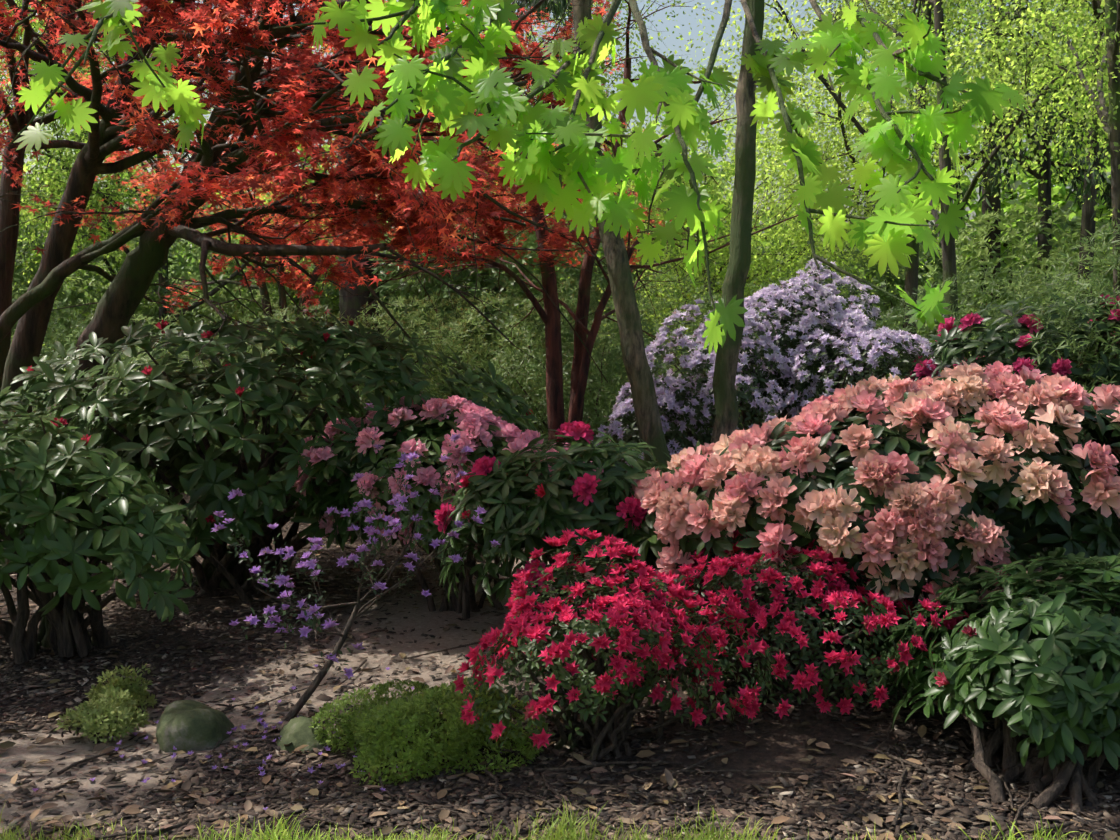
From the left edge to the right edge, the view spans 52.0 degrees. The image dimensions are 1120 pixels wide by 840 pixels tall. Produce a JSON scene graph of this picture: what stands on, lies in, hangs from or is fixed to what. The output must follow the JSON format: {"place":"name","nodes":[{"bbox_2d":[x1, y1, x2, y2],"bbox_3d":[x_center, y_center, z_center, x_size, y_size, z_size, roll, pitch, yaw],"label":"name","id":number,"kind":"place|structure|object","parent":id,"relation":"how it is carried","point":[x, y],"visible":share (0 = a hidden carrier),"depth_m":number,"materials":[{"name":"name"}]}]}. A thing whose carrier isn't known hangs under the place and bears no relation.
{"place":"outdoors","nodes":[
{"label":"outdoors","id":0,"kind":"place"},
{"bbox_2d":[0,0,1098,337],"label":"sky","id":1,"kind":"structure","parent":0,"point":[684,19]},
{"bbox_2d":[0,348,1119,839],"bbox_3d":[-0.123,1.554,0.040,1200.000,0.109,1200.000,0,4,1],"label":"ground","id":2,"kind":"structure","parent":0,"point":[782,746],"depth_m":4.60,"materials":[{"name":"brown soil"}]},
{"bbox_2d":[10,297,167,431],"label":"shrub","id":3,"kind":"object","parent":2,"relation":"on","point":[58,333],"visible":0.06,"depth_m":12.84,"materials":[{"name":"green plant"}]},
{"bbox_2d":[10,183,175,415],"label":"understorey shrub","id":4,"kind":"object","parent":2,"relation":"on","point":[72,296],"visible":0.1,"depth_m":16.73,"materials":[{"name":"green plant"}]},
{"bbox_2d":[0,386,199,663],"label":"rhododendron","id":5,"kind":"object","parent":2,"relation":"on","point":[58,535],"visible":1,"depth_m":5.29,"materials":[{"name":"green plant"}]},
{"bbox_2d":[54,685,149,743],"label":"heather tuft","id":6,"kind":"object","parent":2,"relation":"on","point":[94,721],"visible":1,"depth_m":4.51,"materials":[{"name":"green plant"}]},
{"bbox_2d":[85,663,157,709],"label":"shrub","id":7,"kind":"object","parent":2,"relation":"on","point":[138,693],"visible":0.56,"depth_m":4.86,"materials":[{"name":"green plant"}]},
{"bbox_2d":[11,255,265,405],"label":"understorey shrub","id":8,"kind":"object","parent":2,"relation":"on","point":[101,285],"visible":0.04,"depth_m":19.84,"materials":[{"name":"green plant"}]},
{"bbox_2d":[0,0,277,320],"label":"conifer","id":9,"kind":"object","parent":2,"relation":"on","point":[144,197],"depth_m":23.65,"materials":[{"name":"green plant"}]},
{"bbox_2d":[0,0,281,226],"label":"red japanese maple","id":10,"kind":"object","parent":2,"relation":"on","point":[136,100],"visible":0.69,"depth_m":5.23,"materials":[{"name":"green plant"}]},
{"bbox_2d":[32,285,319,492],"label":"shrub","id":11,"kind":"object","parent":2,"relation":"on","point":[199,364],"visible":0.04,"depth_m":11.51,"materials":[{"name":"green plant"}]},
{"bbox_2d":[156,700,233,751],"bbox_3d":[-1.465,1.216,4.560,0.302,0.186,0.317,0,4,6],"label":"mossy rock","id":12,"kind":"object","parent":2,"relation":"on","point":[188,725],"visible":0.75,"depth_m":4.45,"materials":[{"name":"green stone"}]},
{"bbox_2d":[0,0,405,370],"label":"broadleaf","id":13,"kind":"object","parent":2,"relation":"on","point":[61,165],"visible":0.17,"depth_m":15.72,"materials":[{"name":"green plant"}]},
{"bbox_2d":[74,200,338,426],"bbox_3d":[-5.482,-1.673,18.649,4.496,3.854,3.137,0,4,1],"label":"understorey shrub","id":14,"kind":"object","parent":2,"relation":"on","point":[192,269],"visible":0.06,"depth_m":17.96,"materials":[{"name":"green plant"}]},
{"bbox_2d":[33,664,504,809],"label":"fallen petals","id":15,"kind":"object","parent":2,"relation":"on","point":[310,770],"visible":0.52,"depth_m":4.29,"materials":[{"name":"purple plant"}]},
{"bbox_2d":[5,309,540,602],"bbox_3d":[-1.634,0.202,7.072,3.000,1.760,2.440,0,4,1],"label":"rhododendron","id":16,"kind":"object","parent":2,"relation":"on","point":[131,428],"visible":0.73,"depth_m":6.42,"materials":[{"name":"green plant"}]},
{"bbox_2d":[276,716,327,753],"bbox_3d":[-0.990,1.228,4.439,0.215,0.157,0.224,0,4,-5],"label":"mossy rock","id":17,"kind":"object","parent":2,"relation":"on","point":[297,732],"visible":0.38,"depth_m":4.39,"materials":[{"name":"green stone"}]},
{"bbox_2d":[0,0,647,573],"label":"red japanese maple","id":18,"kind":"object","parent":2,"relation":"on","point":[292,98],"visible":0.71,"depth_m":7.22,"materials":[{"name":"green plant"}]},
{"bbox_2d":[206,301,463,491],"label":"shrub","id":19,"kind":"object","parent":2,"relation":"on","point":[359,387],"visible":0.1,"depth_m":9.83,"materials":[{"name":"green plant"}]},
{"bbox_2d":[0,48,671,368],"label":"tree","id":20,"kind":"object","parent":2,"relation":"on","point":[281,291],"visible":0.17,"depth_m":11.97,"materials":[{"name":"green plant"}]},
{"bbox_2d":[211,403,498,721],"bbox_3d":[-0.879,0.601,4.658,0.954,1.277,1.173,2,4,27],"label":"flowering shrub","id":21,"kind":"object","parent":2,"relation":"on","point":[280,580],"visible":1,"depth_m":4.74,"materials":[{"name":"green plant"}]},
{"bbox_2d":[249,159,501,388],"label":"understorey shrub","id":22,"kind":"object","parent":2,"relation":"on","point":[334,293],"visible":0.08,"depth_m":18.36,"materials":[{"name":"green plant"}]},
{"bbox_2d":[308,676,548,787],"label":"low shrub","id":23,"kind":"object","parent":2,"relation":"on","point":[379,730],"visible":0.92,"depth_m":4.16,"materials":[{"name":"green plant"}]},
{"bbox_2d":[264,0,599,338],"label":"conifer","id":24,"kind":"object","parent":2,"relation":"on","point":[555,9],"visible":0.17,"depth_m":18.02,"materials":[{"name":"green plant"}]},
{"bbox_2d":[337,0,565,412],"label":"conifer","id":25,"kind":"object","parent":2,"relation":"on","point":[351,302],"visible":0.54,"depth_m":15.67,"materials":[{"name":"green plant"}]},
{"bbox_2d":[292,394,612,618],"bbox_3d":[-0.546,0.481,6.540,1.879,1.261,1.240,0,4,1],"label":"pink rhododendron","id":26,"kind":"object","parent":2,"relation":"on","point":[480,430],"visible":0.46,"depth_m":6.15,"materials":[{"name":"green plant"}]},
{"bbox_2d":[318,272,624,439],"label":"shrub","id":27,"kind":"object","parent":2,"relation":"on","point":[478,350],"visible":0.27,"depth_m":10.76,"materials":[{"name":"green plant"}]},
{"bbox_2d":[280,0,718,400],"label":"broadleaf","id":28,"kind":"object","parent":2,"relation":"on","point":[618,50],"depth_m":17.96,"materials":[{"name":"green plant"}]},
{"bbox_2d":[9,0,1029,593],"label":"green maple","id":29,"kind":"object","parent":2,"relation":"on","point":[575,130],"visible":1,"depth_m":3.31,"materials":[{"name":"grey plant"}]},
{"bbox_2d":[366,200,714,435],"bbox_3d":[-0.550,-1.322,16.171,5.565,3.545,3.682,0,4,1],"label":"understorey shrub","id":30,"kind":"object","parent":2,"relation":"on","point":[492,283],"visible":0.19,"depth_m":15.32,"materials":[{"name":"green plant"}]},
{"bbox_2d":[154,0,943,456],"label":"red japanese maple","id":31,"kind":"object","parent":2,"relation":"on","point":[548,312],"visible":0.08,"depth_m":9.38,"materials":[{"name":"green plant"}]},
{"bbox_2d":[0,0,1111,353],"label":"woodland trees","id":32,"kind":"object","parent":2,"relation":"on","point":[1010,200],"depth_m":35.33,"materials":[{"name":"green plant"}]},
{"bbox_2d":[0,492,1119,839],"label":"bark mulch chips","id":33,"kind":"object","parent":2,"relation":"on","point":[216,810],"visible":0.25,"depth_m":3.99,"materials":[{"name":"brown wood"}]},
{"bbox_2d":[0,526,1119,839],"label":"fallen twigs","id":34,"kind":"object","parent":2,"relation":"on","point":[584,808],"visible":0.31,"depth_m":4.09,"materials":[{"name":"brown wood"}]},
{"bbox_2d":[434,421,741,647],"bbox_3d":[0.136,0.581,5.802,1.592,1.164,1.170,0,4,1],"label":"rhododendron bush","id":35,"kind":"object","parent":2,"relation":"on","point":[588,503],"visible":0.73,"depth_m":5.47,"materials":[{"name":"green plant"}]},
{"bbox_2d":[491,276,704,465],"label":"shrub","id":36,"kind":"object","parent":2,"relation":"on","point":[598,420],"visible":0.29,"depth_m":10.05,"materials":[{"name":"green plant"}]},
{"bbox_2d":[490,194,729,405],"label":"understorey shrub","id":37,"kind":"object","parent":2,"relation":"on","point":[635,274],"depth_m":20.11,"materials":[{"name":"green plant"}]},
{"bbox_2d":[453,527,786,760],"bbox_3d":[0.140,0.842,4.393,1.250,0.832,0.938,-2,4,-22],"label":"red azalea","id":38,"kind":"object","parent":2,"relation":"on","point":[643,668],"visible":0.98,"depth_m":4.21,"materials":[{"name":"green plant"}]},
{"bbox_2d":[592,375,753,553],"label":"rhododendron bush","id":39,"kind":"object","parent":2,"relation":"on","point":[620,417],"visible":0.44,"depth_m":7.77,"materials":[{"name":"purple plant"}]},
{"bbox_2d":[645,298,802,550],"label":"rhododendron bush","id":40,"kind":"object","parent":2,"relation":"on","point":[689,364],"visible":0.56,"depth_m":7.94,"materials":[{"name":"purple plant"}]},
{"bbox_2d":[564,270,900,439],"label":"shrub","id":41,"kind":"object","parent":2,"relation":"on","point":[661,304],"visible":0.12,"depth_m":12.08,"materials":[{"name":"green plant"}]},
{"bbox_2d":[601,261,902,443],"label":"understorey shrub","id":42,"kind":"object","parent":2,"relation":"on","point":[888,322],"visible":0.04,"depth_m":14.91,"materials":[{"name":"green plant"}]},
{"bbox_2d":[568,12,938,429],"bbox_3d":[2.300,-2.214,13.812,5.487,5.886,4.405,0,4,1],"label":"broadleaf","id":43,"kind":"object","parent":2,"relation":"on","point":[716,275],"visible":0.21,"depth_m":13.71,"materials":[{"name":"green plant"}]},
{"bbox_2d":[688,278,876,423],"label":"rhododendron bush","id":44,"kind":"object","parent":2,"relation":"on","point":[774,298],"visible":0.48,"depth_m":8.27,"materials":[{"name":"purple plant"}]},
{"bbox_2d":[591,530,994,723],"bbox_3d":[1.016,0.855,4.732,1.416,0.762,1.295,-3,5,-41],"label":"red azalea","id":45,"kind":"object","parent":2,"relation":"on","point":[844,602],"visible":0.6,"depth_m":4.54,"materials":[{"name":"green plant"}]},
{"bbox_2d":[758,257,881,413],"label":"rhododendron bush","id":46,"kind":"object","parent":2,"relation":"on","point":[873,312],"visible":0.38,"depth_m":8.74,"materials":[{"name":"purple plant"}]},
{"bbox_2d":[757,311,950,438],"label":"rhododendron bush","id":47,"kind":"object","parent":2,"relation":"on","point":[895,340],"visible":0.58,"depth_m":8.04,"materials":[{"name":"purple plant"}]},
{"bbox_2d":[601,0,1119,365],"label":"broadleaf","id":48,"kind":"object","parent":2,"relation":"on","point":[948,253],"visible":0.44,"depth_m":9.44,"materials":[{"name":"green plant"}]},
{"bbox_2d":[620,360,1119,656],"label":"rhododendron bush","id":49,"kind":"object","parent":2,"relation":"on","point":[913,499],"visible":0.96,"depth_m":4.92,"materials":[{"name":"pink plant"}]},
{"bbox_2d":[706,0,1046,377],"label":"broadleaf","id":50,"kind":"object","parent":2,"relation":"on","point":[911,277],"visible":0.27,"depth_m":12.36,"materials":[{"name":"green plant"}]},
{"bbox_2d":[763,209,1112,342],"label":"understorey shrub","id":51,"kind":"object","parent":2,"relation":"on","point":[900,280],"visible":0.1,"depth_m":18.03,"materials":[{"name":"green plant"}]},
{"bbox_2d":[773,0,1111,310],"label":"broadleaf tree","id":52,"kind":"object","parent":2,"relation":"on","point":[989,200],"visible":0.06,"depth_m":17.58,"materials":[{"name":"green plant"}]},
{"bbox_2d":[776,0,1119,353],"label":"broadleaf","id":53,"kind":"object","parent":2,"relation":"on","point":[1112,84],"visible":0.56,"depth_m":9.73,"materials":[{"name":"green plant"}]},
{"bbox_2d":[792,0,1107,296],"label":"broadleaf","id":54,"kind":"object","parent":2,"relation":"on","point":[1046,195],"visible":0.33,"depth_m":16.75,"materials":[{"name":"green plant"}]},
{"bbox_2d":[863,267,1114,465],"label":"shrub","id":55,"kind":"object","parent":2,"relation":"on","point":[903,315],"visible":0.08,"depth_m":9.18,"materials":[{"name":"green plant"}]},
{"bbox_2d":[870,547,1119,812],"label":"dark rhododendron","id":56,"kind":"object","parent":2,"relation":"on","point":[1051,660],"visible":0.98,"depth_m":4.00,"materials":[{"name":"green plant"}]},
{"bbox_2d":[904,294,1119,556],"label":"rhododendron","id":57,"kind":"object","parent":2,"relation":"on","point":[950,346],"visible":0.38,"depth_m":7.71,"materials":[{"name":"green plant"}]},
{"bbox_2d":[917,198,1113,380],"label":"understorey shrub","id":58,"kind":"object","parent":2,"relation":"on","point":[982,234],"visible":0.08,"depth_m":15.86,"materials":[{"name":"green plant"}]},
{"bbox_2d":[959,218,1119,467],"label":"shrub","id":59,"kind":"object","parent":2,"relation":"on","point":[1113,261],"visible":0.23,"depth_m":7.53,"materials":[{"name":"green plant"}]},
{"bbox_2d":[1039,0,1116,373],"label":"broadleaf tree","id":60,"kind":"object","parent":2,"relation":"on","point":[1088,211],"visible":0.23,"depth_m":14.50,"materials":[{"name":"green plant"}]},
{"bbox_2d":[0,797,1119,839],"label":"grass","id":61,"kind":"structure","parent":0,"point":[560,828],"depth_m":3.50,"materials":[{"name":"green plant"}]}
]}

